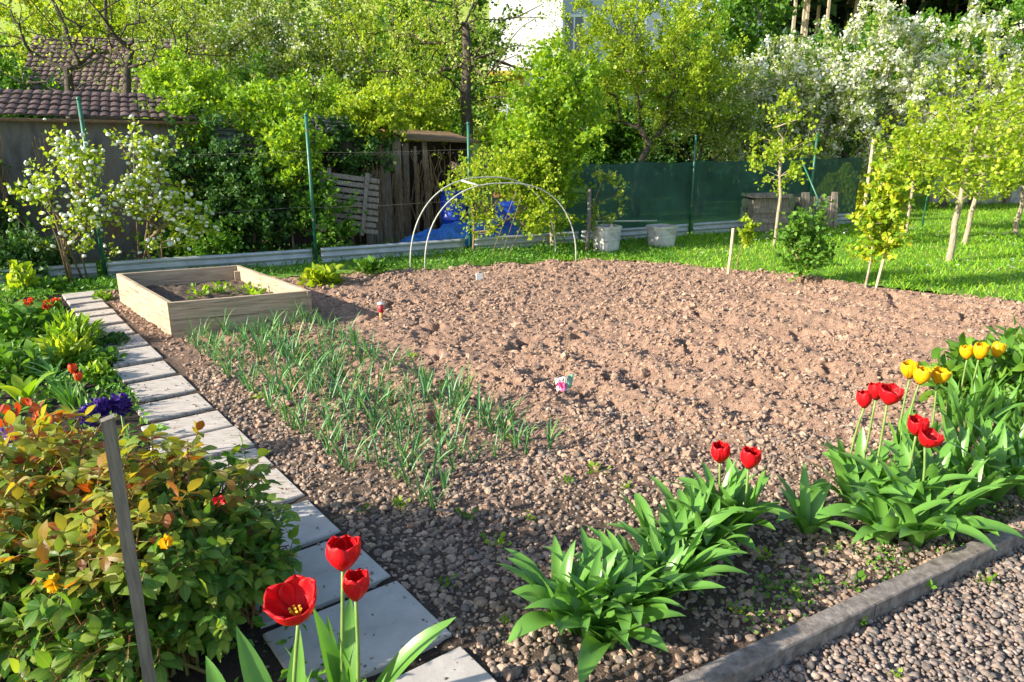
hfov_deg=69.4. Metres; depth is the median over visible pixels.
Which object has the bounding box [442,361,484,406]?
onion plant
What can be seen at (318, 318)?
onion plant
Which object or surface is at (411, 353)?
weed seedling
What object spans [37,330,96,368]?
border plant
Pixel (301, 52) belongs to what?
fruit tree
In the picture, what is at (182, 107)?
leafy bush
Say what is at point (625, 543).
tulip plant
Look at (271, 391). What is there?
onion plant
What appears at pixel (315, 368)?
onion plant
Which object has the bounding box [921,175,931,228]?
plant pole
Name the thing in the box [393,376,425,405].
onion plant
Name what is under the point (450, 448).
onion plant
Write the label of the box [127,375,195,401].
paving slab
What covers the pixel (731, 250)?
wooden stake
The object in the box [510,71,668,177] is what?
leafy tree
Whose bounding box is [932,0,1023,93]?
leafy tree
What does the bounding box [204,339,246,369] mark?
onion plant
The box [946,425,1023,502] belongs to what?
tulip plant
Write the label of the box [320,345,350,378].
onion plant
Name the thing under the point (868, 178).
wooden stake
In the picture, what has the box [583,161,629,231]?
bramble
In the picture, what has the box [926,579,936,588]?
weed seedling
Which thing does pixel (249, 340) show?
onion plant
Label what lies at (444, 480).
onion plant
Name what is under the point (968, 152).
young tree
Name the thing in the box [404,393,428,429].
onion plant
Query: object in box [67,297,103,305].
paving slab
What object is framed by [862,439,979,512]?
tulip plant
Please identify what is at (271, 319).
onion plant
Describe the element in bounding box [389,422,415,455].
onion plant
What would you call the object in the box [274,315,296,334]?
onion plant
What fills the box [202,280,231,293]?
bed seedling
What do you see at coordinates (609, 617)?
tulip plant
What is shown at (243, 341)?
onion plant
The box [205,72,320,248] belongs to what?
leafy bush
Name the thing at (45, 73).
outbuilding
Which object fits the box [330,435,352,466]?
onion plant
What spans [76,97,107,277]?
fence post
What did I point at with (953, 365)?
peony bush
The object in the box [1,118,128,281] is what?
flowering shrub
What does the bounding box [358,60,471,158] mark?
shrubby tree
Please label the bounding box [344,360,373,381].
onion plant
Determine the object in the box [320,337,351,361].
onion plant
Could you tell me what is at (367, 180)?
wooden pallet
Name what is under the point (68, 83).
bare tree
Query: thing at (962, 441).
tulip plant
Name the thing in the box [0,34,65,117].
tiled roof
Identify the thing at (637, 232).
metal edging
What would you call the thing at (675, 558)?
tulip plant
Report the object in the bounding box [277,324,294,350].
onion plant
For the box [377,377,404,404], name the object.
onion plant
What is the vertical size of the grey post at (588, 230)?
0.894 m
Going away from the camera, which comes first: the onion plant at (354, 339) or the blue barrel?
the onion plant at (354, 339)
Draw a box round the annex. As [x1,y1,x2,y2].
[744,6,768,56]
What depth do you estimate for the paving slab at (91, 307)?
7.01 m
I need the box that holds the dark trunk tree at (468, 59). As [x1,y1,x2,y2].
[350,0,581,138]
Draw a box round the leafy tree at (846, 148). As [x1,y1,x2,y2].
[725,71,862,168]
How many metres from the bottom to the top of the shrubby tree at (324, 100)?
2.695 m
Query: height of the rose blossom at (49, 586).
0.058 m
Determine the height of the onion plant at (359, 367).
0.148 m
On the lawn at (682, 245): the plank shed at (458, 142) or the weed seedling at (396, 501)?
the plank shed at (458, 142)
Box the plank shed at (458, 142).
[359,129,479,244]
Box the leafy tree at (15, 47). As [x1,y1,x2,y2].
[0,39,37,76]
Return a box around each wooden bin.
[747,192,792,231]
[795,192,837,229]
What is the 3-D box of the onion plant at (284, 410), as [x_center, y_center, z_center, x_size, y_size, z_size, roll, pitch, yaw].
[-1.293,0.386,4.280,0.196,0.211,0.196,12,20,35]
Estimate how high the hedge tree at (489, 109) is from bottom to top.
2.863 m
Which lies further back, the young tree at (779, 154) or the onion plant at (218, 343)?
the young tree at (779, 154)
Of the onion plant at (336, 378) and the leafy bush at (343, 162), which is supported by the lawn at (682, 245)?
the leafy bush at (343, 162)
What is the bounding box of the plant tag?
[476,273,482,279]
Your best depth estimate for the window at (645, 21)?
28.01 m
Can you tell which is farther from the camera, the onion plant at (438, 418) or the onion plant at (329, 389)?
the onion plant at (329, 389)
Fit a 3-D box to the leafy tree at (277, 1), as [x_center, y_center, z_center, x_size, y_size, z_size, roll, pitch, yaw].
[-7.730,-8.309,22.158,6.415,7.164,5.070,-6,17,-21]
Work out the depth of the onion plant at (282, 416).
4.35 m
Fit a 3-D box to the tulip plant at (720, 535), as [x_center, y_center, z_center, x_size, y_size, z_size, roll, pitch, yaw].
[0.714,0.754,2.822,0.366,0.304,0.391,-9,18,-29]
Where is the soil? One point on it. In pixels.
(230, 667)
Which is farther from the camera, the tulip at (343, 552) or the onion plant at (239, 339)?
the onion plant at (239, 339)
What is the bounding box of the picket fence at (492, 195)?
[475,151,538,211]
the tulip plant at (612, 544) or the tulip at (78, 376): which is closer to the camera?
the tulip plant at (612, 544)
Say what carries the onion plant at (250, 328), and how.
on the soil
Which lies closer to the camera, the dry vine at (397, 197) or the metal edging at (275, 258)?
the metal edging at (275, 258)
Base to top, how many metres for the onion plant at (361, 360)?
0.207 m
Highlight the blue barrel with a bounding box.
[440,189,466,226]
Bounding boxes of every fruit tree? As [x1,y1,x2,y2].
[112,0,300,109]
[194,0,404,114]
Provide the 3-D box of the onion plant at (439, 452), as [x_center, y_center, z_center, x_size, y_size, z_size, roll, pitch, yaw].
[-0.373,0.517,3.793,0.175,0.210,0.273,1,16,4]
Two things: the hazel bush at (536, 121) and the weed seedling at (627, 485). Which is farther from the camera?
the hazel bush at (536, 121)
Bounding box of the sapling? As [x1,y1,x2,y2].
[736,213,761,269]
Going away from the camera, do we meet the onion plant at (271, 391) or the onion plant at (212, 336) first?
the onion plant at (271, 391)
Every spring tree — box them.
[539,0,750,161]
[627,34,779,160]
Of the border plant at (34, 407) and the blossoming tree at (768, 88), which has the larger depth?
the blossoming tree at (768, 88)
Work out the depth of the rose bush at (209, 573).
2.18 m
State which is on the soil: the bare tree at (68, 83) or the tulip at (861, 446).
the tulip at (861, 446)
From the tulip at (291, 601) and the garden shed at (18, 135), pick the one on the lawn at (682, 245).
the garden shed at (18, 135)
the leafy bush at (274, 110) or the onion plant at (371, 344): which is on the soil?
the onion plant at (371, 344)
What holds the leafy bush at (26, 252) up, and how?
on the lawn at (682, 245)
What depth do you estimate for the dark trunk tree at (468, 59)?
12.21 m
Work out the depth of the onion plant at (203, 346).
5.57 m
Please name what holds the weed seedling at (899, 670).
on the gravel path
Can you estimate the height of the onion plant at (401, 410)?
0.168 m
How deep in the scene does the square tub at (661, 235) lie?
10.73 m
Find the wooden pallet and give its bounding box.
[316,167,379,235]
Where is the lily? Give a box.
[23,356,77,386]
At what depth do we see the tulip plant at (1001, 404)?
3.86 m
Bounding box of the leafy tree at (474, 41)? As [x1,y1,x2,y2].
[369,0,522,149]
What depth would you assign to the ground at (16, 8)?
71.19 m
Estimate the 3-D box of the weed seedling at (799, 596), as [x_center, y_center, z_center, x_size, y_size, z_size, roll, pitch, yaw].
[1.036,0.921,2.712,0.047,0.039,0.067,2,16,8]
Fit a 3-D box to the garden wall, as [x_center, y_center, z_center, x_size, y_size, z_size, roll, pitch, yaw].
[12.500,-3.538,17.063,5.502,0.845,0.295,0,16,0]
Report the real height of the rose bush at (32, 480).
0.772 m
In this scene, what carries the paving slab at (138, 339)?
on the soil
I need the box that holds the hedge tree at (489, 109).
[473,70,522,189]
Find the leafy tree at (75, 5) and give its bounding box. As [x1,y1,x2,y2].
[19,0,150,89]
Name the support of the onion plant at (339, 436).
on the soil
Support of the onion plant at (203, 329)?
on the soil
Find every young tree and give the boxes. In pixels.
[743,81,822,247]
[843,147,916,286]
[869,94,967,232]
[876,38,1023,261]
[921,85,1023,244]
[971,79,1023,235]
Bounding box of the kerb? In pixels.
[670,520,1023,681]
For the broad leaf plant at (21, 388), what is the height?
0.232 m
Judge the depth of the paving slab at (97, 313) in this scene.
6.80 m
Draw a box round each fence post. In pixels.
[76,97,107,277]
[304,113,317,262]
[466,122,471,248]
[689,135,696,233]
[810,134,818,196]
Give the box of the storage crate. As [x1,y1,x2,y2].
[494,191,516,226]
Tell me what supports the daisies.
on the lawn at (682, 245)
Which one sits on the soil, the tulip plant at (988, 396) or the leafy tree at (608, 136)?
the tulip plant at (988, 396)
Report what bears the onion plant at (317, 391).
on the soil
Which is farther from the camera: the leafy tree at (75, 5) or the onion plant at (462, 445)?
the leafy tree at (75, 5)
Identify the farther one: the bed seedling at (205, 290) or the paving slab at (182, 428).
the bed seedling at (205, 290)
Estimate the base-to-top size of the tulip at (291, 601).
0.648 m
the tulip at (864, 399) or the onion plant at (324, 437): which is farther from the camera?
the onion plant at (324, 437)
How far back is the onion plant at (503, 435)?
4.00 m
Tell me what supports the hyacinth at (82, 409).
on the soil
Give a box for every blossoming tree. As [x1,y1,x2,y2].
[696,30,856,160]
[769,0,954,181]
[870,0,1023,207]
[962,40,1023,184]
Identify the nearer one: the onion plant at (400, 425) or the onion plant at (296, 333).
the onion plant at (400, 425)
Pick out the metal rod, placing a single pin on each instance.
(628, 220)
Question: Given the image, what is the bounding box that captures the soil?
[0,259,1023,681]
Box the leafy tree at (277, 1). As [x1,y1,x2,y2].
[149,0,364,115]
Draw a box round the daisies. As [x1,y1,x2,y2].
[691,225,1021,268]
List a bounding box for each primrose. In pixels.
[19,297,32,305]
[32,302,55,310]
[42,297,66,308]
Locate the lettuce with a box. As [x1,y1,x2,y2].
[297,262,345,287]
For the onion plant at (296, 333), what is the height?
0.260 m
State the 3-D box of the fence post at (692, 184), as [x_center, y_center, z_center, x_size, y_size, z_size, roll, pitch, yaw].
[2.888,-2.460,11.829,0.034,1.609,0.041,0,16,0]
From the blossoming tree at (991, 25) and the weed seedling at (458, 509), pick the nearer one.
the weed seedling at (458, 509)
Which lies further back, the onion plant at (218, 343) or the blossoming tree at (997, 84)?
the blossoming tree at (997, 84)
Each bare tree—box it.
[0,0,172,117]
[0,0,241,118]
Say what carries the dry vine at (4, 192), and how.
hanging from the garden shed at (18, 135)
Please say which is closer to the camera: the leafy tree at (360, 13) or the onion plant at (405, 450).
the onion plant at (405, 450)
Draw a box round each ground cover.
[0,285,366,681]
[657,477,1023,653]
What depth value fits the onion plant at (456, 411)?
4.22 m
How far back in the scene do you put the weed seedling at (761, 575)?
2.75 m
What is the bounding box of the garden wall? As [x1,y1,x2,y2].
[929,173,1021,203]
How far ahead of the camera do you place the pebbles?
3.23 m
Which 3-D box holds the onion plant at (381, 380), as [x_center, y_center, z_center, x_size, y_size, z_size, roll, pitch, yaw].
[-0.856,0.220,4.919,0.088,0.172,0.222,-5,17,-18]
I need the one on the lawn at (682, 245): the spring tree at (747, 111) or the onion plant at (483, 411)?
the spring tree at (747, 111)
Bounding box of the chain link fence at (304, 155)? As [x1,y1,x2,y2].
[97,150,557,245]
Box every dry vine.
[0,130,59,239]
[352,143,463,244]
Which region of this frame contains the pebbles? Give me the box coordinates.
[61,295,1023,681]
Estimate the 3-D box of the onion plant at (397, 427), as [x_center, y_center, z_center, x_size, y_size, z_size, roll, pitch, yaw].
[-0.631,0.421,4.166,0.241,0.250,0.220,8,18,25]
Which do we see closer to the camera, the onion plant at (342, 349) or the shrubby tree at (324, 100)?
the onion plant at (342, 349)
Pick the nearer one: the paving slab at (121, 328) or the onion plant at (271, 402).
the onion plant at (271, 402)
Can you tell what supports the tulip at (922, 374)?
on the soil
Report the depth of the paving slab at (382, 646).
2.49 m
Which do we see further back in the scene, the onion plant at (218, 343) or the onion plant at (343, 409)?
the onion plant at (218, 343)
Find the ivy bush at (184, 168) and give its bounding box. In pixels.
[154,103,261,249]
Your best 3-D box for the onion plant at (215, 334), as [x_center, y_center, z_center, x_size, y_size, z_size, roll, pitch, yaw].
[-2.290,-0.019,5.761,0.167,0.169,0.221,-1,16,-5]
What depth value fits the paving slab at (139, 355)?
5.49 m
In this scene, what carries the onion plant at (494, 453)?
on the soil
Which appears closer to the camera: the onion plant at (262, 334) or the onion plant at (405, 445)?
the onion plant at (405, 445)
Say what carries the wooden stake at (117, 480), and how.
on the soil
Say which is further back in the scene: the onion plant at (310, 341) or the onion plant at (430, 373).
the onion plant at (310, 341)
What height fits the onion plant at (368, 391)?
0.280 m
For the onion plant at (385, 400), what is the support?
on the soil
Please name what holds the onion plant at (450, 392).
on the soil
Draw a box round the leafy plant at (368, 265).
[342,255,388,274]
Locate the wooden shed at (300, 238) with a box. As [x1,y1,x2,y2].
[200,109,365,250]
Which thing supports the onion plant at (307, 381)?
on the soil
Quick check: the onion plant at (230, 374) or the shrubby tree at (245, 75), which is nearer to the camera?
the onion plant at (230, 374)
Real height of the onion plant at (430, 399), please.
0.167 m
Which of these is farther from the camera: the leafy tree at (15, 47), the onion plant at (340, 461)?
the leafy tree at (15, 47)
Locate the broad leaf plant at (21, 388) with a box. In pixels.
[0,368,54,405]
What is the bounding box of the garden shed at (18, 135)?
[0,88,198,262]
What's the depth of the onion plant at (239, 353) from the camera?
5.46 m
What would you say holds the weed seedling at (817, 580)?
on the soil
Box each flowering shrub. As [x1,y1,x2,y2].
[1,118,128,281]
[96,114,221,261]
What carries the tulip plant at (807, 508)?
on the soil
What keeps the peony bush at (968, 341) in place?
on the soil
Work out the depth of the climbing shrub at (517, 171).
9.76 m
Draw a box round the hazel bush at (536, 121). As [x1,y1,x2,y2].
[475,28,616,247]
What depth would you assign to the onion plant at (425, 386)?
4.66 m
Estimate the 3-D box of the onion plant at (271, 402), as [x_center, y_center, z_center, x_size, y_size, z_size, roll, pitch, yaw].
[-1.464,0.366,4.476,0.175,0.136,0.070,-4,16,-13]
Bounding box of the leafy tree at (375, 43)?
[296,0,461,114]
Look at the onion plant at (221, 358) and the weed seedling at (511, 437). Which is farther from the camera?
the onion plant at (221, 358)
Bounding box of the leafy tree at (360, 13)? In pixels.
[268,0,442,127]
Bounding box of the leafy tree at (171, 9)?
[80,0,203,87]
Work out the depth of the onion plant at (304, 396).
4.47 m
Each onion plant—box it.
[180,317,212,345]
[183,326,199,346]
[193,318,213,339]
[194,340,207,353]
[195,330,211,354]
[197,330,224,360]
[202,335,224,357]
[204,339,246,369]
[205,327,215,343]
[207,339,242,372]
[209,329,226,346]
[210,308,232,334]
[216,356,231,378]
[222,332,252,356]
[223,318,243,343]
[229,328,249,349]
[229,360,252,385]
[232,342,245,361]
[234,360,266,390]
[236,324,278,356]
[237,349,251,365]
[238,320,256,335]
[238,371,266,392]
[241,322,268,350]
[242,326,281,362]
[247,309,286,340]
[250,364,270,378]
[252,358,267,377]
[252,380,270,400]
[253,365,289,396]
[254,325,267,341]
[254,339,283,363]
[256,315,279,339]
[257,357,294,393]
[259,347,281,370]
[260,391,281,411]
[262,372,288,408]
[263,307,292,335]
[266,330,297,358]
[268,323,281,346]
[268,391,305,422]
[270,347,312,384]
[271,317,304,350]
[273,394,292,420]
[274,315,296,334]
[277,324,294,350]
[278,333,288,355]
[278,334,311,363]
[278,374,305,399]
[279,392,310,429]
[282,301,303,326]
[282,315,296,332]
[282,398,308,433]
[284,375,314,412]
[286,346,300,365]
[287,319,316,344]
[288,338,303,355]
[288,369,317,390]
[291,360,328,390]
[293,311,316,334]
[293,342,311,358]
[295,301,312,322]
[296,305,314,320]
[298,345,333,372]
[299,412,331,439]
[300,334,317,352]
[301,339,318,361]
[301,350,328,379]
[301,374,321,393]
[302,357,323,379]
[303,345,325,370]
[303,364,326,387]
[304,406,355,455]
[305,311,319,322]
[307,398,338,416]
[309,370,350,397]
[309,387,338,404]
[311,305,325,325]
[311,399,341,430]
[312,325,337,343]
[312,336,339,364]
[316,398,339,419]
[317,368,343,401]
[318,312,341,329]
[318,360,349,392]
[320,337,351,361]
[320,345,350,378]
[321,350,343,379]
[322,401,345,434]
[324,362,362,401]
[324,415,350,440]
[324,427,375,471]
[330,326,345,339]
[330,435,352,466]
[335,312,359,340]
[335,382,361,425]
[335,418,364,443]
[336,384,355,413]
[337,355,348,377]
[338,333,349,353]
[340,377,372,391]
[340,386,366,409]
[341,327,358,345]
[342,334,362,361]
[343,380,367,410]
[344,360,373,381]
[344,378,394,418]
[347,323,359,346]
[347,420,386,461]
[350,356,369,377]
[352,335,368,349]
[352,357,385,399]
[355,409,388,436]
[356,339,374,364]
[359,328,377,357]
[360,335,389,367]
[360,338,381,358]
[362,345,401,373]
[364,368,398,405]
[364,392,387,425]
[365,422,396,448]
[366,399,409,432]
[368,427,394,470]
[369,450,410,479]
[376,398,412,436]
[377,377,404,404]
[378,365,390,385]
[378,421,434,467]
[381,380,388,398]
[381,388,395,410]
[381,445,429,484]
[385,416,432,447]
[388,346,413,366]
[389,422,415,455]
[391,395,428,425]
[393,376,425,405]
[393,402,413,419]
[395,408,411,440]
[396,370,413,390]
[396,370,431,407]
[398,438,411,460]
[399,349,421,378]
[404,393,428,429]
[405,434,456,480]
[409,461,437,501]
[411,398,457,437]
[411,473,453,510]
[416,388,431,402]
[420,365,432,395]
[421,365,434,385]
[422,418,454,462]
[423,365,474,407]
[425,367,456,402]
[432,413,451,442]
[432,446,462,472]
[434,402,475,451]
[435,407,477,433]
[436,461,450,489]
[439,366,476,400]
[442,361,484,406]
[443,430,472,457]
[445,390,472,424]
[449,387,470,413]
[453,441,491,461]
[464,380,492,427]
[470,398,510,433]
[474,392,490,414]
[476,428,509,457]
[490,393,527,429]
[494,399,530,428]
[494,414,521,440]
[503,417,535,448]
[511,428,532,454]
[515,415,540,440]
[543,415,567,448]
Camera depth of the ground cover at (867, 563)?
2.82 m
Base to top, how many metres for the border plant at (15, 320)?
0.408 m
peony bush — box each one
[918,346,1023,414]
[940,315,1023,378]
[982,334,1023,406]
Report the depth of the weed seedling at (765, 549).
2.92 m
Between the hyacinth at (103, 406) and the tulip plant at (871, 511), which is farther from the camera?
the hyacinth at (103, 406)
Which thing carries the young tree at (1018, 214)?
on the lawn at (682, 245)
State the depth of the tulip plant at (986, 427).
3.64 m
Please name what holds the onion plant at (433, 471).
on the soil
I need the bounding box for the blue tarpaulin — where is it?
[399,219,524,246]
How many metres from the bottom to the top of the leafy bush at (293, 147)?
2.051 m
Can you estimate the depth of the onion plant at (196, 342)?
5.78 m
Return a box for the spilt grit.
[1004,515,1023,532]
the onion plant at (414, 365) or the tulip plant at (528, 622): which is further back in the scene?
the onion plant at (414, 365)
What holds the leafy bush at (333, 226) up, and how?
on the lawn at (682, 245)
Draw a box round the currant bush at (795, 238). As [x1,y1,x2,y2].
[770,194,847,281]
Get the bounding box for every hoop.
[410,176,555,266]
[424,182,576,269]
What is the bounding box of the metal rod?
[585,220,656,221]
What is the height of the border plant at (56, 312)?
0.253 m
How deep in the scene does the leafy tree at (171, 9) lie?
23.76 m
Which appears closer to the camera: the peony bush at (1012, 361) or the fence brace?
the peony bush at (1012, 361)
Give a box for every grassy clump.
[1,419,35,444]
[45,377,88,416]
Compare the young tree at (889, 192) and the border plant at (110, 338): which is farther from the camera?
the young tree at (889, 192)
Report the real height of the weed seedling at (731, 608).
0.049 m
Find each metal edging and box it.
[0,263,97,284]
[107,249,312,278]
[320,238,464,261]
[475,231,578,250]
[581,224,688,241]
[692,213,851,234]
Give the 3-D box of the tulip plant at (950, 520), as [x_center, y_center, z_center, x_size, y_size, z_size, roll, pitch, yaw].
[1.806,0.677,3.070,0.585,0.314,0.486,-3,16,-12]
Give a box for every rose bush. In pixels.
[0,404,154,680]
[0,420,302,681]
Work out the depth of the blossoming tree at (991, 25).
15.11 m
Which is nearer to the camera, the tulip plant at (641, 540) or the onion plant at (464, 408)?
the tulip plant at (641, 540)
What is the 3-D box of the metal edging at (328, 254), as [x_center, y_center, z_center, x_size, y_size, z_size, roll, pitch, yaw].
[-1.559,-1.216,9.945,1.993,0.201,0.038,-7,18,-24]
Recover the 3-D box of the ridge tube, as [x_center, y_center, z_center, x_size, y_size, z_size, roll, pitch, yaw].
[-0.507,-1.930,9.043,0.277,0.078,0.028,10,19,32]
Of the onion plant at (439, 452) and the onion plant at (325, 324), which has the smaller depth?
the onion plant at (439, 452)
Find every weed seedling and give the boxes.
[358,502,371,514]
[390,495,410,512]
[407,351,417,359]
[436,573,461,587]
[455,506,478,520]
[480,531,511,545]
[499,614,510,624]
[505,432,520,442]
[525,510,535,520]
[555,474,573,484]
[587,461,610,472]
[619,479,632,489]
[727,601,747,615]
[756,546,780,564]
[759,571,785,590]
[789,584,802,598]
[805,573,829,592]
[841,570,866,591]
[859,615,867,627]
[885,668,904,677]
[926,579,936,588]
[975,569,999,585]
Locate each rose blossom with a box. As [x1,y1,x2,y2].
[42,573,64,593]
[157,534,173,548]
[212,495,225,506]
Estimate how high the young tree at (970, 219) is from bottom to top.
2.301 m
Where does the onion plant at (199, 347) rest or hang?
on the soil
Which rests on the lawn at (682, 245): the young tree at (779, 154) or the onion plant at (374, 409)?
the young tree at (779, 154)
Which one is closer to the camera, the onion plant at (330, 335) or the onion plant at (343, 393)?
the onion plant at (343, 393)
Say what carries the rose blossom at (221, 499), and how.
attached to the rose bush at (209, 573)
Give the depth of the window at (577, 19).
27.99 m
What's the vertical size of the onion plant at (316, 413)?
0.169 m
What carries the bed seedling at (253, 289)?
on the raised bed
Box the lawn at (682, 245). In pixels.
[0,196,1023,302]
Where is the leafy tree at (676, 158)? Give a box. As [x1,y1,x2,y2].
[603,81,769,163]
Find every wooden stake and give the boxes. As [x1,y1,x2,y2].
[101,413,156,681]
[727,228,734,273]
[860,139,874,221]
[875,219,893,287]
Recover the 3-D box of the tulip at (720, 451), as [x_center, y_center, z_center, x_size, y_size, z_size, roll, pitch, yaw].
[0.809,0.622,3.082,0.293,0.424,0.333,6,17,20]
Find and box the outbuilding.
[20,35,237,167]
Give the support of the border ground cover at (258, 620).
on the soil
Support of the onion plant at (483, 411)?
on the soil
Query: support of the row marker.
on the soil
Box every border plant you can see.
[0,299,59,348]
[0,337,59,385]
[0,397,74,450]
[2,260,40,292]
[27,274,78,292]
[28,308,106,350]
[31,308,76,337]
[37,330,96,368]
[63,345,127,370]
[70,359,117,384]
[87,330,130,347]
[91,289,115,299]
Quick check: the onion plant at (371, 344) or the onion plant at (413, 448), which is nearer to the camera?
the onion plant at (413, 448)
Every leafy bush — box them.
[0,159,40,243]
[0,221,79,279]
[131,208,249,256]
[134,80,220,148]
[193,133,303,251]
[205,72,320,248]
[242,101,337,249]
[281,162,366,247]
[312,112,398,245]
[325,80,413,243]
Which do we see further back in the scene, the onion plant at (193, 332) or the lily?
the onion plant at (193, 332)
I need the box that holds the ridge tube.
[461,180,479,186]
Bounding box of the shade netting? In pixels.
[564,157,861,239]
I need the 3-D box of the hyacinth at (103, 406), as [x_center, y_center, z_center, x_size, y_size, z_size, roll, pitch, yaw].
[-2.009,0.467,3.649,0.168,0.411,0.168,6,17,19]
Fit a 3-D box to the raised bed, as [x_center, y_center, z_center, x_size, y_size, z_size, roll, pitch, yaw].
[-2.794,-0.399,6.852,1.095,0.309,1.961,-13,21,-38]
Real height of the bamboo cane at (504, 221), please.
0.903 m
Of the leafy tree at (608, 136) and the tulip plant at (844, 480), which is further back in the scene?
the leafy tree at (608, 136)
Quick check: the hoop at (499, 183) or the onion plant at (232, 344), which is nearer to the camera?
the onion plant at (232, 344)
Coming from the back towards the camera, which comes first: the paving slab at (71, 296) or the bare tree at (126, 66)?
the bare tree at (126, 66)
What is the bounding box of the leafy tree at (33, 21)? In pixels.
[0,0,118,100]
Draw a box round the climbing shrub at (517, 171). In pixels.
[438,135,576,251]
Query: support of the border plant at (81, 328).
on the soil
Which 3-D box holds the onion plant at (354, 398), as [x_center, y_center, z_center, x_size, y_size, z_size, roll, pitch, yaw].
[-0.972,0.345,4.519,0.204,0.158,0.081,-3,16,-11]
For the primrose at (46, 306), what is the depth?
6.74 m
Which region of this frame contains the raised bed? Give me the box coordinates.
[116,265,312,337]
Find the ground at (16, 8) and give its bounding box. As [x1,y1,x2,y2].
[0,0,1016,301]
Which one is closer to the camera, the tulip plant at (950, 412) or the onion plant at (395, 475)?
the onion plant at (395, 475)
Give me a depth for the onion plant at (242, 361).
5.31 m
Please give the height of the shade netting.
1.129 m
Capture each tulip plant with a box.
[206,656,225,681]
[497,535,610,634]
[507,543,628,643]
[524,548,670,655]
[543,526,675,617]
[554,571,684,681]
[570,551,685,640]
[577,525,684,588]
[578,529,691,625]
[604,491,706,550]
[609,544,724,607]
[617,507,746,592]
[617,520,748,604]
[635,488,738,566]
[650,475,752,538]
[660,485,752,554]
[668,460,755,531]
[669,475,766,549]
[687,465,792,533]
[754,463,857,534]
[812,448,902,506]
[814,479,957,544]
[846,455,1023,550]
[857,458,1013,539]
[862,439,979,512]
[882,432,980,493]
[908,415,1011,484]
[916,436,1023,511]
[928,386,1023,452]
[929,388,986,441]
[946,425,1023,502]
[955,412,1023,475]
[960,381,1019,431]
[961,359,1013,414]
[966,419,1023,474]
[969,432,1023,497]
[988,416,1023,445]
[991,390,1023,438]
[993,375,1023,425]
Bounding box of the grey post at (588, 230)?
[585,189,590,250]
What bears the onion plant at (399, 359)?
on the soil
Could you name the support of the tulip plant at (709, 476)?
on the soil
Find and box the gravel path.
[757,548,1023,681]
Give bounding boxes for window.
[562,13,585,64]
[615,17,646,52]
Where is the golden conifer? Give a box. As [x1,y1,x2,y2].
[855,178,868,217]
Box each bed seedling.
[186,283,215,298]
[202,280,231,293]
[229,281,266,293]
[246,287,272,294]
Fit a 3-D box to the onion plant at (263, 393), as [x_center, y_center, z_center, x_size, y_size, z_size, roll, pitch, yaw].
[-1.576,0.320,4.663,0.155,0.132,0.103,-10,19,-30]
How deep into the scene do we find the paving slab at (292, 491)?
3.48 m
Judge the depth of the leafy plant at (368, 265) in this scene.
8.70 m
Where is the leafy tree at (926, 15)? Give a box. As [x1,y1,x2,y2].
[796,6,986,151]
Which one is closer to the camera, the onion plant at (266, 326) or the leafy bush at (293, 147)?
the onion plant at (266, 326)
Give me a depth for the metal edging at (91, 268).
8.35 m
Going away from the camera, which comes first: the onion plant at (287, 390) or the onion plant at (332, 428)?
the onion plant at (332, 428)
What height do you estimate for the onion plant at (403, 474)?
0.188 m
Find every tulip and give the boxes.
[58,371,92,426]
[65,363,87,426]
[236,574,316,681]
[286,534,360,681]
[313,568,455,681]
[678,440,746,518]
[686,446,779,533]
[822,382,892,474]
[822,383,922,481]
[826,389,911,497]
[840,414,946,489]
[865,427,966,505]
[888,359,918,460]
[902,365,932,449]
[905,366,951,460]
[939,342,992,422]
[948,344,980,407]
[958,341,1006,419]
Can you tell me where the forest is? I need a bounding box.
[752,0,1023,67]
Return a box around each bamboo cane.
[490,190,516,257]
[501,195,521,255]
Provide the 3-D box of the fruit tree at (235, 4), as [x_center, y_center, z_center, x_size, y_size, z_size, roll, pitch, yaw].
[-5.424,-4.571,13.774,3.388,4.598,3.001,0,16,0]
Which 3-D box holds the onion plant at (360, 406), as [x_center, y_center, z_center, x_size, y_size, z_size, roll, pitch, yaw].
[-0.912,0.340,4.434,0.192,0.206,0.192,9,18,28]
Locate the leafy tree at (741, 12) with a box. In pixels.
[646,0,810,100]
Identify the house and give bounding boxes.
[473,0,734,120]
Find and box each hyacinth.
[0,425,16,445]
[76,402,100,440]
[90,396,130,439]
[102,391,138,455]
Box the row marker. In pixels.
[377,302,383,317]
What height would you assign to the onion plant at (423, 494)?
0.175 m
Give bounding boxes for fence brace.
[800,158,817,227]
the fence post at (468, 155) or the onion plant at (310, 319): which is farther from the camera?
the fence post at (468, 155)
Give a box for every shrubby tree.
[123,36,247,190]
[190,46,315,135]
[273,64,401,144]
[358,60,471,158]
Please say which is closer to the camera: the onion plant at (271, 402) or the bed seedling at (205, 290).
the onion plant at (271, 402)
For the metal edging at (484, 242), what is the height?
0.203 m
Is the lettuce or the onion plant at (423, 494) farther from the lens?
the lettuce
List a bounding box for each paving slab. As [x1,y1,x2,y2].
[62,291,93,300]
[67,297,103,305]
[69,302,109,313]
[76,309,116,317]
[84,314,123,326]
[91,323,134,339]
[100,334,148,350]
[110,346,162,366]
[114,361,175,382]
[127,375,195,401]
[133,393,212,421]
[141,410,232,443]
[150,426,254,461]
[181,448,273,481]
[220,468,304,509]
[249,536,389,628]
[262,581,451,681]
[272,500,340,549]
[395,646,496,681]

